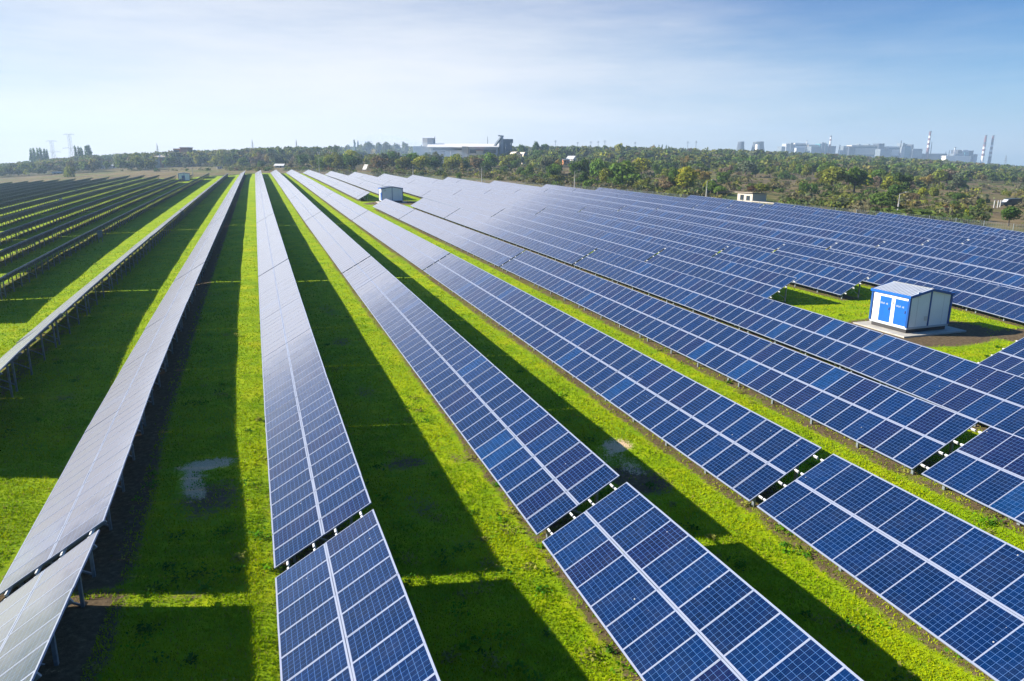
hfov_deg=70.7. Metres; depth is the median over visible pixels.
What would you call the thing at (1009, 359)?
solar table
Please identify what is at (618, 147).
tree
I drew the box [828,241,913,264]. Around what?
solar table
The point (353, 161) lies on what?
tree
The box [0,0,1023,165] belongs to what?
sky
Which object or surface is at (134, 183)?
solar table
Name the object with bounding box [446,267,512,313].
solar table
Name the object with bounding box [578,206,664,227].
solar table
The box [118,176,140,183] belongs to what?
solar table
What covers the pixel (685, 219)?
solar table
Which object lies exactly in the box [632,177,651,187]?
tree
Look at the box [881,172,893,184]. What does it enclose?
tree
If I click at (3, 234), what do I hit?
solar table
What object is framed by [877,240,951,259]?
solar table
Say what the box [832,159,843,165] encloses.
tree
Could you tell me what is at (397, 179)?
solar table
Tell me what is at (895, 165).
tree
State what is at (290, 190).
solar table
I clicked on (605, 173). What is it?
tree
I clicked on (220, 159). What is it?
tree
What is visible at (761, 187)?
tree
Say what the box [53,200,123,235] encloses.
solar table
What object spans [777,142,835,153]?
industrial plant
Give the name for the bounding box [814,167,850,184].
tree
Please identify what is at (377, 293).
solar table
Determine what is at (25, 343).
solar table
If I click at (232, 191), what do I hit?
solar table
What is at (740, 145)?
cooling tower
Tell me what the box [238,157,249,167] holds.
tree
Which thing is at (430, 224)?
solar table
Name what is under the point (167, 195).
solar table
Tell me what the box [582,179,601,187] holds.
bush
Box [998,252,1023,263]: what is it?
solar table
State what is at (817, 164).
tree
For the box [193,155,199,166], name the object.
tree
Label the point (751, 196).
block shed
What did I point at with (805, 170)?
tree
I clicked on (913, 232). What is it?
solar table
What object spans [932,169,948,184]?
tree
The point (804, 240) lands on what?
solar table
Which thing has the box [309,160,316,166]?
tree
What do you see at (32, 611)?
solar table
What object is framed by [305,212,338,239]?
solar table
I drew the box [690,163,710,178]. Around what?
tree
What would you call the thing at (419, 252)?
solar table
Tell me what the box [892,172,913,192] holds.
tree
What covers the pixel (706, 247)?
solar table
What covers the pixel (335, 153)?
tree
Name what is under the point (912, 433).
solar table
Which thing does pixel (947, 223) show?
solar table
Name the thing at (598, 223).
solar table
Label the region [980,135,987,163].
tall chimney
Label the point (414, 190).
solar table
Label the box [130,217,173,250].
solar table
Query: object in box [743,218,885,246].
solar table
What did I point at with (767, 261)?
solar table
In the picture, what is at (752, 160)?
tree
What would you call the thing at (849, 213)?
solar table
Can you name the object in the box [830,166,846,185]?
tree
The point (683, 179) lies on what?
tree
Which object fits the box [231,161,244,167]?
bush
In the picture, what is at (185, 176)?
transformer kiosk
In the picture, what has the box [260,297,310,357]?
solar table
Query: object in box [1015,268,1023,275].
solar table
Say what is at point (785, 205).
solar table
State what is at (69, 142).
power pylon
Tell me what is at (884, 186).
tree
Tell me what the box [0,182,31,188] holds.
solar table
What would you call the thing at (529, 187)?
solar table
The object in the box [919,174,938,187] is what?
tree
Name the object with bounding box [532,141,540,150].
tree
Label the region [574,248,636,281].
solar table
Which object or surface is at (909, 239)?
solar table
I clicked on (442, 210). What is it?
solar table
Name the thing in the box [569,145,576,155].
tree
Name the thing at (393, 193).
transformer kiosk
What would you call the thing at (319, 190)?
solar table
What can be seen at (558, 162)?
tree
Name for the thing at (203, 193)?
solar table
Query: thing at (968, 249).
solar table
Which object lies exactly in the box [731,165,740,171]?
tree
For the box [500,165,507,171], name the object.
tree
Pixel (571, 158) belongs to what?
garden hut
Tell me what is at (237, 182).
solar table
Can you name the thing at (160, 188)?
solar table
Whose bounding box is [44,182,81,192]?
solar table
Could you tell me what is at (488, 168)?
tree
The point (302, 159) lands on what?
tree
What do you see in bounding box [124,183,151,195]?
solar table
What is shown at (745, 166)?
tree
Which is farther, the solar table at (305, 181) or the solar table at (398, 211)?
the solar table at (305, 181)
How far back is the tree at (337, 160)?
420.62 m
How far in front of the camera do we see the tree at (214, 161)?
661.64 m
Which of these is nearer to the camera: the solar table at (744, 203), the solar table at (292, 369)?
the solar table at (292, 369)
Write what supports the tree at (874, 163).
on the ground at (78, 630)
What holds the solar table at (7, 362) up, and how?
on the ground at (78, 630)
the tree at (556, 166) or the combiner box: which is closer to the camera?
the combiner box
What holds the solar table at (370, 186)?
on the ground at (78, 630)
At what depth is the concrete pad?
51.08 m
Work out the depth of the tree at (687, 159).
457.94 m
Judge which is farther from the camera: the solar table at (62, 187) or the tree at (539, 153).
the tree at (539, 153)
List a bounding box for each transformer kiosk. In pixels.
[178,172,189,181]
[378,186,402,201]
[869,281,954,332]
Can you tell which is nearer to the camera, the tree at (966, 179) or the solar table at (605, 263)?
the solar table at (605, 263)
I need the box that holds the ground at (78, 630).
[0,162,1023,680]
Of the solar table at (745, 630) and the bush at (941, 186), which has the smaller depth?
the solar table at (745, 630)
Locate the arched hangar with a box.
[520,152,528,164]
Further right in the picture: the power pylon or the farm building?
the farm building
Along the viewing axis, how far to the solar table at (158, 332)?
44.48 m
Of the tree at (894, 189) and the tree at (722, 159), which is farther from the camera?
the tree at (722, 159)
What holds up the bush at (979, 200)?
on the ground at (78, 630)
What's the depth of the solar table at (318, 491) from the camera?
25.32 m
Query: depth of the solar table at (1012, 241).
93.97 m
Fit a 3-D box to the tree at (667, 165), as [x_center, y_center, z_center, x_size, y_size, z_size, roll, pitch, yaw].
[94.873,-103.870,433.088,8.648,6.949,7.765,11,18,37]
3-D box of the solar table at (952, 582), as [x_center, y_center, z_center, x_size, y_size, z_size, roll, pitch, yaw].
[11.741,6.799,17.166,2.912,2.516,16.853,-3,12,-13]
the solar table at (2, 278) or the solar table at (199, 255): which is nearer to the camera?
the solar table at (2, 278)
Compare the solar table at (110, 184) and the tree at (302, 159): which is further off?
the tree at (302, 159)
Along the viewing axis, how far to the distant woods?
615.69 m
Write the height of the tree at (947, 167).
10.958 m
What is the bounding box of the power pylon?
[63,134,74,155]
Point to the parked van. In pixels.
(1009, 201)
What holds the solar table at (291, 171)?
on the ground at (78, 630)
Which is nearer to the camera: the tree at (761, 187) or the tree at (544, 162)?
the tree at (761, 187)
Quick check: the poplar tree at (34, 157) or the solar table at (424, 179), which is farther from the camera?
the poplar tree at (34, 157)
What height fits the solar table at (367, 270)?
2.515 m
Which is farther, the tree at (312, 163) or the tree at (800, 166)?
the tree at (312, 163)
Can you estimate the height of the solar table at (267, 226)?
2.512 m
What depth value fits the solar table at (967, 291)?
61.68 m
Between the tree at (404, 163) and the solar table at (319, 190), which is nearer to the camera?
the solar table at (319, 190)
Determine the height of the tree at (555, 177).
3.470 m
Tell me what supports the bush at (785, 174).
on the ground at (78, 630)
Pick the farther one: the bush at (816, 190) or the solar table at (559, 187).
the bush at (816, 190)
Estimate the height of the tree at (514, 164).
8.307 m
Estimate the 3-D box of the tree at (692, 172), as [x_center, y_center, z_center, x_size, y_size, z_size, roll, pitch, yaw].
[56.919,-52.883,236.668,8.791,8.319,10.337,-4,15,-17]
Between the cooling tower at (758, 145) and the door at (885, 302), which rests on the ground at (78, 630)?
the cooling tower at (758, 145)
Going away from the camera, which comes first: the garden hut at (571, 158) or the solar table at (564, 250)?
the solar table at (564, 250)
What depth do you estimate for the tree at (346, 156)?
442.41 m
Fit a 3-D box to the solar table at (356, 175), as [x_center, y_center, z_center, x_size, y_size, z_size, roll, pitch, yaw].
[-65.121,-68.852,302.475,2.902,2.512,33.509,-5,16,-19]
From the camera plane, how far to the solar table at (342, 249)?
81.53 m
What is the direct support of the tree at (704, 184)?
on the ground at (78, 630)
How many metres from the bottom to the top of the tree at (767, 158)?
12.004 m
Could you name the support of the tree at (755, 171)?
on the ground at (78, 630)
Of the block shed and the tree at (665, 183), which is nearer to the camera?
the block shed
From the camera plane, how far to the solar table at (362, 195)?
175.04 m
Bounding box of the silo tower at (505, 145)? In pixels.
[494,135,512,155]
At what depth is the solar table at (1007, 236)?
110.25 m
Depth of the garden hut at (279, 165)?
520.01 m
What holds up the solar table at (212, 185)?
on the ground at (78, 630)
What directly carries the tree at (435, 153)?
on the ground at (78, 630)
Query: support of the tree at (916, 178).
on the ground at (78, 630)
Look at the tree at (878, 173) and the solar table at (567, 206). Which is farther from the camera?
the tree at (878, 173)
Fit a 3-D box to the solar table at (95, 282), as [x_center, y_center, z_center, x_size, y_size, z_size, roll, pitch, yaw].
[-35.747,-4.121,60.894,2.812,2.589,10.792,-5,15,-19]
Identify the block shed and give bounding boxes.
[717,192,769,201]
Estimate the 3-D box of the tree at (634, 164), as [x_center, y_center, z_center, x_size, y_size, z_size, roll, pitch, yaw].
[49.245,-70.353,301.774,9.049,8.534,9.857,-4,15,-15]
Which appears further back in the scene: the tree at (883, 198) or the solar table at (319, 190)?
the solar table at (319, 190)
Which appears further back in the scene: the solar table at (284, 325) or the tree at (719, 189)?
the tree at (719, 189)
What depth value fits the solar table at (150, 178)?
342.24 m
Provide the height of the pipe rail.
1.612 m
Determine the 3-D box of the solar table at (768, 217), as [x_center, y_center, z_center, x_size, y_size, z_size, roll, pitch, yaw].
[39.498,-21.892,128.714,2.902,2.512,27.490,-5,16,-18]
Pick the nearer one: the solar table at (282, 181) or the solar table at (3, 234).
the solar table at (3, 234)
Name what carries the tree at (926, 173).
on the ground at (78, 630)
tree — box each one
[29,148,32,161]
[32,148,36,160]
[36,148,39,159]
[39,147,42,158]
[43,149,47,159]
[77,146,81,156]
[84,145,92,155]
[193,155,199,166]
[207,156,217,166]
[215,151,229,165]
[223,155,231,163]
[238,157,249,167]
[264,154,270,163]
[266,151,283,163]
[296,154,308,165]
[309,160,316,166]
[318,158,326,169]
[322,155,335,169]
[324,152,337,157]
[332,155,343,167]
[342,144,351,150]
[342,154,350,164]
[343,149,358,155]
[344,156,362,169]
[362,141,374,162]
[368,155,389,168]
[375,142,382,153]
[377,153,389,167]
[381,141,391,151]
[387,151,397,162]
[392,143,400,148]
[394,156,412,168]
[401,142,407,155]
[401,152,418,166]
[411,156,430,169]
[425,156,444,169]
[427,151,443,160]
[443,153,462,168]
[444,158,460,168]
[460,162,467,173]
[461,159,471,167]
[470,157,484,168]
[480,161,492,170]
[481,152,496,171]
[499,153,519,166]
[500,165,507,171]
[510,158,519,168]
[517,144,527,151]
[524,165,533,173]
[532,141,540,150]
[532,150,544,156]
[536,156,553,173]
[543,164,558,177]
[550,175,560,180]
[552,163,562,174]
[554,159,563,166]
[568,158,589,173]
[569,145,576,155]
[575,170,588,183]
[589,158,605,179]
[591,158,610,168]
[598,167,613,183]
[607,174,629,184]
[608,160,641,182]
[614,143,623,151]
[623,162,640,171]
[632,157,651,174]
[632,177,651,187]
[652,164,661,177]
[655,168,669,177]
[658,176,675,189]
[662,161,676,169]
[667,169,679,186]
[674,172,693,188]
[676,179,697,189]
[677,166,700,187]
[680,155,693,165]
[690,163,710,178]
[692,165,705,175]
[694,169,711,179]
[703,178,712,186]
[705,180,716,192]
[713,164,725,171]
[713,186,727,194]
[716,170,733,179]
[718,165,734,175]
[719,155,730,161]
[731,156,742,160]
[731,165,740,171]
[737,160,756,176]
[746,156,755,162]
[751,168,760,176]
[754,183,769,192]
[758,155,770,162]
[759,166,770,175]
[764,165,775,176]
[788,161,796,174]
[793,162,803,176]
[800,164,812,177]
[807,160,821,175]
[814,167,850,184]
[816,161,832,173]
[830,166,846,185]
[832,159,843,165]
[842,166,875,192]
[869,169,888,185]
[869,191,897,208]
[870,161,882,165]
[872,176,882,187]
[879,176,896,189]
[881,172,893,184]
[885,179,902,187]
[887,184,905,195]
[892,162,904,167]
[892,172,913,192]
[914,176,921,181]
[918,187,928,194]
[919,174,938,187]
[921,169,933,176]
[928,187,939,199]
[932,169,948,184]
[938,164,955,170]
[940,168,958,186]
[948,172,966,187]
[949,193,968,200]
[952,177,968,186]
[1001,206,1022,225]
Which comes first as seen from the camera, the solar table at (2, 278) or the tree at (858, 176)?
the solar table at (2, 278)
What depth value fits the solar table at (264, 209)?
140.65 m
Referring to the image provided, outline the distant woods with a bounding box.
[0,144,1023,182]
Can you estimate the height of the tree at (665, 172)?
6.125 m
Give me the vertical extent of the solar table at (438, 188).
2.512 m
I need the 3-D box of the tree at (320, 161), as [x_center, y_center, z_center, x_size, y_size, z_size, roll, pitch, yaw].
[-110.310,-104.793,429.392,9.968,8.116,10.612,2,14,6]
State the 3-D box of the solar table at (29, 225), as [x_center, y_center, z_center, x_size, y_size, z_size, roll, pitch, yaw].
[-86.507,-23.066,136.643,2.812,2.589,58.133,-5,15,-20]
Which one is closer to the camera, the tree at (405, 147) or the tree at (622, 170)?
the tree at (622, 170)
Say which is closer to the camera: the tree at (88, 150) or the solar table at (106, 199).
the solar table at (106, 199)
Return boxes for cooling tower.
[737,141,744,151]
[751,141,764,151]
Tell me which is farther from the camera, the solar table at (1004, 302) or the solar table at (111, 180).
the solar table at (111, 180)
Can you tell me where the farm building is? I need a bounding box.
[153,147,193,167]
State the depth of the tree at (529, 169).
340.79 m
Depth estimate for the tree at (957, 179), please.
324.74 m
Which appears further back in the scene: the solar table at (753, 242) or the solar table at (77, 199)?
the solar table at (77, 199)
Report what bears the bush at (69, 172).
on the ground at (78, 630)
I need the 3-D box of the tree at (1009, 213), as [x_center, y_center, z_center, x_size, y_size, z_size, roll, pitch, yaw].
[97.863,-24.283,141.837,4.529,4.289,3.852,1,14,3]
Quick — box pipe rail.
[737,200,773,203]
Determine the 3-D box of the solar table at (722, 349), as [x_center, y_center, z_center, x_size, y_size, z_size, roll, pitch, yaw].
[11.391,0.205,44.341,2.912,2.514,10.101,-5,16,-18]
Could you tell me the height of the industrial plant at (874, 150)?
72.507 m
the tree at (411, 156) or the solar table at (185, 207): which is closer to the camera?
the solar table at (185, 207)
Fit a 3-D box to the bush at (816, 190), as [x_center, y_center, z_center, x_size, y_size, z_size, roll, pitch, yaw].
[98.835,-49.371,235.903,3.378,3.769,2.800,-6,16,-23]
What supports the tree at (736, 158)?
on the ground at (78, 630)
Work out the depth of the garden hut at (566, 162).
606.13 m
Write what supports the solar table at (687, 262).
on the ground at (78, 630)
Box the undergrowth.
[59,161,1023,223]
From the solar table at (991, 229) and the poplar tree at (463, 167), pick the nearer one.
the solar table at (991, 229)
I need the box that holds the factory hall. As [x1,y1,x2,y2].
[413,138,498,162]
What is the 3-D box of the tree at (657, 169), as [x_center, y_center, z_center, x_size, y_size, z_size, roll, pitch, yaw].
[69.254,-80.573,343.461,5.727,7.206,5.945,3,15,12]
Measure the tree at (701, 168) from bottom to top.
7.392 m
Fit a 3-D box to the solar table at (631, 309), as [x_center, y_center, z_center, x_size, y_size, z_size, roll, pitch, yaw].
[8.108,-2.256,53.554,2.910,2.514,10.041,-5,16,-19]
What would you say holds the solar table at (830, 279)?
on the ground at (78, 630)
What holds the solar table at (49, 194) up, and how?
on the ground at (78, 630)
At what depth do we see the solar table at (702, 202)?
163.85 m
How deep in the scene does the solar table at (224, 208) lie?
139.96 m
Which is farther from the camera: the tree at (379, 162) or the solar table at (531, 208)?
the tree at (379, 162)
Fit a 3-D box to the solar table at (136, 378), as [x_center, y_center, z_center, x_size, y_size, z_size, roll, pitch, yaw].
[-18.776,2.235,36.059,2.843,2.574,10.133,-5,15,-19]
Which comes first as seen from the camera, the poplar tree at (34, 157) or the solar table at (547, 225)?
the solar table at (547, 225)
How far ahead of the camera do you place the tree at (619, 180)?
235.53 m
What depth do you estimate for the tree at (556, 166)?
292.60 m
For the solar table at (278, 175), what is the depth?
304.54 m
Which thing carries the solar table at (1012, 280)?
on the ground at (78, 630)
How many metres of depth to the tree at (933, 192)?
222.08 m
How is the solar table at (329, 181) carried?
on the ground at (78, 630)
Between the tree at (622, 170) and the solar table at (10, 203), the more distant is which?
the tree at (622, 170)
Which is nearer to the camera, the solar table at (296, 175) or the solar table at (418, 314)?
the solar table at (418, 314)
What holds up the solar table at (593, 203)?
on the ground at (78, 630)
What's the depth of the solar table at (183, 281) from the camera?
62.82 m
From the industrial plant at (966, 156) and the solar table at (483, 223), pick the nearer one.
the solar table at (483, 223)
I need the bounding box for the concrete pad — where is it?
[853,321,965,337]
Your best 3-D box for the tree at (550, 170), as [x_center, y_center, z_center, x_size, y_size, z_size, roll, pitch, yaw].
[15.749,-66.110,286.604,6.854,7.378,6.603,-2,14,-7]
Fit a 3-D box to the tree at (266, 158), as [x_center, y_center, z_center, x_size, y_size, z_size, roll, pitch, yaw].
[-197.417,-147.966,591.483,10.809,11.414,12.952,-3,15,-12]
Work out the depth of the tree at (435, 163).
406.71 m
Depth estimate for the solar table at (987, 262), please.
74.45 m
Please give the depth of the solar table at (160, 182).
292.55 m
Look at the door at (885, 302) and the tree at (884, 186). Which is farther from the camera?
the tree at (884, 186)
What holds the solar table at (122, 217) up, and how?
on the ground at (78, 630)
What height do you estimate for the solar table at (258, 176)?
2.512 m
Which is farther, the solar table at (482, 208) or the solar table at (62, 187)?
the solar table at (62, 187)
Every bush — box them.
[62,165,75,176]
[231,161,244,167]
[257,160,265,167]
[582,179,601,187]
[777,170,795,179]
[798,180,814,193]
[811,183,819,193]
[862,188,878,196]
[909,193,920,199]
[936,184,943,189]
[975,197,985,207]
[1002,190,1011,196]
[1011,189,1023,196]
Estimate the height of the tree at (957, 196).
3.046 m
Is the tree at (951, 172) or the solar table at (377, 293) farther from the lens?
the tree at (951, 172)
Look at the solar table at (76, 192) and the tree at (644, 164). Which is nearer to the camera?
the solar table at (76, 192)
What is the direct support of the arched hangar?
on the ground at (78, 630)
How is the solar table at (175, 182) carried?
on the ground at (78, 630)
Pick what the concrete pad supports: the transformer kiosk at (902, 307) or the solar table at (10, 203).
the transformer kiosk at (902, 307)
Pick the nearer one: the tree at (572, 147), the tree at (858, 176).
the tree at (858, 176)
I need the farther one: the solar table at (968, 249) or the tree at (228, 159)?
the tree at (228, 159)
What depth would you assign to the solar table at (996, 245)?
88.85 m
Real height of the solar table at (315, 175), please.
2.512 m
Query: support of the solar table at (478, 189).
on the ground at (78, 630)
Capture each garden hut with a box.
[274,164,285,167]
[561,159,569,164]
[567,156,576,162]
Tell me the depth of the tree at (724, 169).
306.13 m
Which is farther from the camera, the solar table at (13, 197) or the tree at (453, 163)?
the tree at (453, 163)
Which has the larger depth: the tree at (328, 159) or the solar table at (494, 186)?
the tree at (328, 159)
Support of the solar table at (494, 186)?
on the ground at (78, 630)
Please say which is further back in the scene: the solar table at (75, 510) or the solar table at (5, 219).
the solar table at (5, 219)
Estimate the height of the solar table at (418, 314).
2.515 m
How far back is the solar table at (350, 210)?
143.98 m
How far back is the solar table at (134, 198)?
187.23 m
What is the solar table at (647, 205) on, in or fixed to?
on the ground at (78, 630)
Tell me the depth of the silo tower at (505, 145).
650.51 m
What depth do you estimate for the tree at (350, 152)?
511.27 m
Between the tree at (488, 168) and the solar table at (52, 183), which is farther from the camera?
the tree at (488, 168)
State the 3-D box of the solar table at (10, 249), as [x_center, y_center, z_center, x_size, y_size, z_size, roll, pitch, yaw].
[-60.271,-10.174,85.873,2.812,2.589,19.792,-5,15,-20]
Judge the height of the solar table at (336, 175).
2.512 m
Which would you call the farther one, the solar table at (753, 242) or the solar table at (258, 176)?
the solar table at (258, 176)
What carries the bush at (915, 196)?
on the ground at (78, 630)
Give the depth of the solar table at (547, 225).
114.57 m
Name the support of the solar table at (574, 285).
on the ground at (78, 630)
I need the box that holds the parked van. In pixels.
[999,198,1021,205]
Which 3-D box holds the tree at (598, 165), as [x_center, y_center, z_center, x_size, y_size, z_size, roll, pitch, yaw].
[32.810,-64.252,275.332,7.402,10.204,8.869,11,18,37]
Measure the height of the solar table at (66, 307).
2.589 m
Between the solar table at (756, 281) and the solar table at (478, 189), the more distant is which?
the solar table at (478, 189)
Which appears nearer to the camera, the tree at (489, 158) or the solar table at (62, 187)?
the solar table at (62, 187)
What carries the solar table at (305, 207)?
on the ground at (78, 630)
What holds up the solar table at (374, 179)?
on the ground at (78, 630)
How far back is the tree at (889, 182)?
246.53 m
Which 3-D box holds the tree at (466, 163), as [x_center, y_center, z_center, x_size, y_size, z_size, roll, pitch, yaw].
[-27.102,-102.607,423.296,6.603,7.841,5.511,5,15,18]
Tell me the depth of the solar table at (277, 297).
55.84 m
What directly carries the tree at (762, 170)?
on the ground at (78, 630)
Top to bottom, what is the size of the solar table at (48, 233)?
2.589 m
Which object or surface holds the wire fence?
on the ground at (78, 630)
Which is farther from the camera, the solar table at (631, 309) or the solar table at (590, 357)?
the solar table at (631, 309)
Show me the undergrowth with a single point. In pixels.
(952, 211)
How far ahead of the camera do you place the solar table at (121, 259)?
76.51 m
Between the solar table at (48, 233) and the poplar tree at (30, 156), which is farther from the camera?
the poplar tree at (30, 156)
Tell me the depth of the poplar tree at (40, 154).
897.76 m
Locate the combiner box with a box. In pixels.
[97,230,102,241]
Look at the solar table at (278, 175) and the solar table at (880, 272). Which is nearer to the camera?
the solar table at (880, 272)
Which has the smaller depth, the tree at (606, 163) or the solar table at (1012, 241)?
the solar table at (1012, 241)
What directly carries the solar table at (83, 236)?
on the ground at (78, 630)
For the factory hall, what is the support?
on the ground at (78, 630)
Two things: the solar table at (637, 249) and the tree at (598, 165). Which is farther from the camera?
the tree at (598, 165)
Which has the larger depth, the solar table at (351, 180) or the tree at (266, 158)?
the tree at (266, 158)
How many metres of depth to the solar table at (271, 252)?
79.83 m
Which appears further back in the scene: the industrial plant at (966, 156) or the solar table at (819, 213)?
the industrial plant at (966, 156)
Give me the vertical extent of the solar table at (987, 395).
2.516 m
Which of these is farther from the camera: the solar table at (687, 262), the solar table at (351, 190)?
the solar table at (351, 190)
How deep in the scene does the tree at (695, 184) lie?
226.01 m
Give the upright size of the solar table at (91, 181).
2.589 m
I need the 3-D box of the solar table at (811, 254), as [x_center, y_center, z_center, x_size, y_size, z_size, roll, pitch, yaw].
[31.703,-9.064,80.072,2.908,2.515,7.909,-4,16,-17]
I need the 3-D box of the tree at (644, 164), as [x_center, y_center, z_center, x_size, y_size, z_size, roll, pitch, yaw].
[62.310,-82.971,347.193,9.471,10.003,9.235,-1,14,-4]
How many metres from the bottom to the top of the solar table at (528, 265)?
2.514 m
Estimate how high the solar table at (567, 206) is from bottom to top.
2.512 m
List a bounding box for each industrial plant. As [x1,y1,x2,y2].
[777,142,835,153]
[838,143,946,159]
[940,150,977,162]
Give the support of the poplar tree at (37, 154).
on the ground at (78, 630)
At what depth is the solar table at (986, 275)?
69.77 m
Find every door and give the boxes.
[878,295,891,322]
[893,299,907,326]
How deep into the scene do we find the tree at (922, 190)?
227.90 m
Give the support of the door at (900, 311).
in the transformer kiosk at (902, 307)
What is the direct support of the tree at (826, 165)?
on the ground at (78, 630)
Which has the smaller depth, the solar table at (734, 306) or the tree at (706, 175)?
the solar table at (734, 306)
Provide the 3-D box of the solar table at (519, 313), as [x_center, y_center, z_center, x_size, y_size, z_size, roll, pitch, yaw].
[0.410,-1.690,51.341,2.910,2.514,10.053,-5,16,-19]
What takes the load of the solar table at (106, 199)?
on the ground at (78, 630)
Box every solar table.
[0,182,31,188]
[0,184,39,194]
[0,188,49,202]
[0,194,62,215]
[0,196,32,208]
[0,205,43,226]
[0,226,18,244]
[0,236,35,265]
[0,239,72,296]
[0,274,5,299]
[0,312,61,391]
[0,351,18,397]
[0,387,151,596]
[0,530,99,680]
[4,202,89,238]
[16,180,50,188]
[16,287,90,346]
[19,222,67,251]
[21,183,61,193]
[25,186,74,201]
[35,192,92,213]
[38,179,69,186]
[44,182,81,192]
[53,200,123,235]
[55,185,98,199]
[55,220,110,256]
[56,267,113,314]
[60,178,87,185]
[69,181,102,190]
[79,177,105,184]
[80,190,127,210]
[84,335,172,432]
[85,235,151,288]
[86,184,123,198]
[92,180,122,189]
[97,199,153,232]
[98,176,123,184]
[115,189,154,208]
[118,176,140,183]
[119,179,143,188]
[122,302,186,368]
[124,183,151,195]
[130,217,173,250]
[142,175,159,182]
[144,188,177,206]
[145,279,196,328]
[149,177,168,186]
[149,181,173,194]
[158,198,197,227]
[162,263,203,301]
[168,178,182,185]
[173,181,191,192]
[174,232,217,281]
[188,176,201,185]
[190,186,211,204]
[196,215,224,244]
[204,180,219,190]
[209,195,233,225]
[223,185,238,201]
[230,178,241,189]
[255,173,262,180]
[255,177,264,187]
[255,183,267,199]
[256,194,273,222]
[256,213,278,241]
[257,230,287,276]
[258,259,292,294]
[259,275,300,320]
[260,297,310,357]
[262,328,326,416]
[265,377,370,568]
[273,172,282,179]
[275,509,440,680]
[276,176,289,186]
[281,182,300,198]
[286,169,295,174]
[289,193,320,220]
[290,172,303,179]
[297,176,314,186]
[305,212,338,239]
[307,182,332,200]
[308,171,323,179]
[318,175,339,187]
[318,228,370,272]
[323,192,367,219]
[325,171,343,179]
[332,181,365,199]
[338,175,364,185]
[342,256,386,289]
[349,172,364,177]
[352,210,397,241]
[355,270,409,314]
[356,191,369,200]
[357,181,384,193]
[358,174,390,184]
[372,199,414,221]
[373,291,442,348]
[378,226,448,274]
[380,174,413,183]
[382,180,430,196]
[398,320,493,402]
[399,210,455,239]
[408,175,437,182]
[409,180,461,194]
[411,198,459,220]
[421,190,504,216]
[423,253,475,286]
[433,179,490,193]
[437,225,523,270]
[438,366,619,537]
[444,177,460,182]
[445,209,510,238]
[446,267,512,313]
[454,189,545,214]
[457,179,520,192]
[478,286,564,346]
[485,189,586,212]
[489,181,548,191]
[491,208,566,233]
[492,223,596,267]
[501,250,559,285]
[515,189,625,210]
[524,313,642,394]
[531,263,607,307]
[536,207,616,230]
[542,482,863,680]
[543,184,576,190]
[545,188,661,209]
[550,222,666,261]
[572,188,697,208]
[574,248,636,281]
[576,281,674,337]
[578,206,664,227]
[592,354,821,506]
[601,188,731,208]
[603,221,729,256]
[610,260,694,302]
[619,205,709,225]
[637,306,771,380]
[646,247,724,277]
[654,220,785,252]
[657,205,752,223]
[665,277,773,329]
[687,195,763,207]
[693,204,791,222]
[699,260,796,302]
[700,219,836,249]
[714,245,791,271]
[725,343,978,474]
[728,204,829,221]
[737,300,882,368]
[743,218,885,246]
[757,454,1023,680]
[760,204,864,220]
[772,203,794,206]
[773,243,834,262]
[773,258,869,298]
[786,218,928,246]
[793,205,898,220]
[819,252,908,285]
[824,217,968,243]
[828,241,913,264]
[839,334,1023,437]
[860,217,1005,242]
[876,212,964,226]
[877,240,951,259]
[882,267,999,310]
[896,219,1023,242]
[900,255,1005,282]
[921,426,1023,525]
[922,239,1006,258]
[940,251,1023,277]
[960,224,1023,236]
[963,238,1023,255]
[966,286,1023,322]
[977,337,1023,377]
[990,272,1023,290]
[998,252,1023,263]
[1001,238,1023,246]
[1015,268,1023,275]
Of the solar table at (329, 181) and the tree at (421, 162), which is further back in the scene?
the tree at (421, 162)
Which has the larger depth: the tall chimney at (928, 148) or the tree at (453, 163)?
the tall chimney at (928, 148)
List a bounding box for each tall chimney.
[828,136,831,152]
[925,131,931,159]
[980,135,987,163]
[987,135,994,163]
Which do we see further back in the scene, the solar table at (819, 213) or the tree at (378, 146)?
the tree at (378, 146)
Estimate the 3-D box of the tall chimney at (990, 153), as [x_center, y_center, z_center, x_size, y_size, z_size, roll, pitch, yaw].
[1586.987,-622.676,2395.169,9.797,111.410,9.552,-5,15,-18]
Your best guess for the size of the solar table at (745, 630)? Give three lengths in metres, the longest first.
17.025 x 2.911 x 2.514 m
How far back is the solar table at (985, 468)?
25.62 m
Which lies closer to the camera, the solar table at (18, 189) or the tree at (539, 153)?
the solar table at (18, 189)
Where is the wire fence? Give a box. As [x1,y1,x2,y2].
[290,169,1023,231]
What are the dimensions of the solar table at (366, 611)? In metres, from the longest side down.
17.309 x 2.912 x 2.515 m
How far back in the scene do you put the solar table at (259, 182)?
248.41 m
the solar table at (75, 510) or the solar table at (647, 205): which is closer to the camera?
the solar table at (75, 510)
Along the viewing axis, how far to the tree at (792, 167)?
409.55 m
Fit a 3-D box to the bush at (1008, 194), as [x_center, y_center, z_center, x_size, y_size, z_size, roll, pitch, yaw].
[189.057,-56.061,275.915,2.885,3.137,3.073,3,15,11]
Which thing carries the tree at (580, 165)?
on the ground at (78, 630)
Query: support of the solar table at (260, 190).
on the ground at (78, 630)
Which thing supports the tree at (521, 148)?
on the ground at (78, 630)
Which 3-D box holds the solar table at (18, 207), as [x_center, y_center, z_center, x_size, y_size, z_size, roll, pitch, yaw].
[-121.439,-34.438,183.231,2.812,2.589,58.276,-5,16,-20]

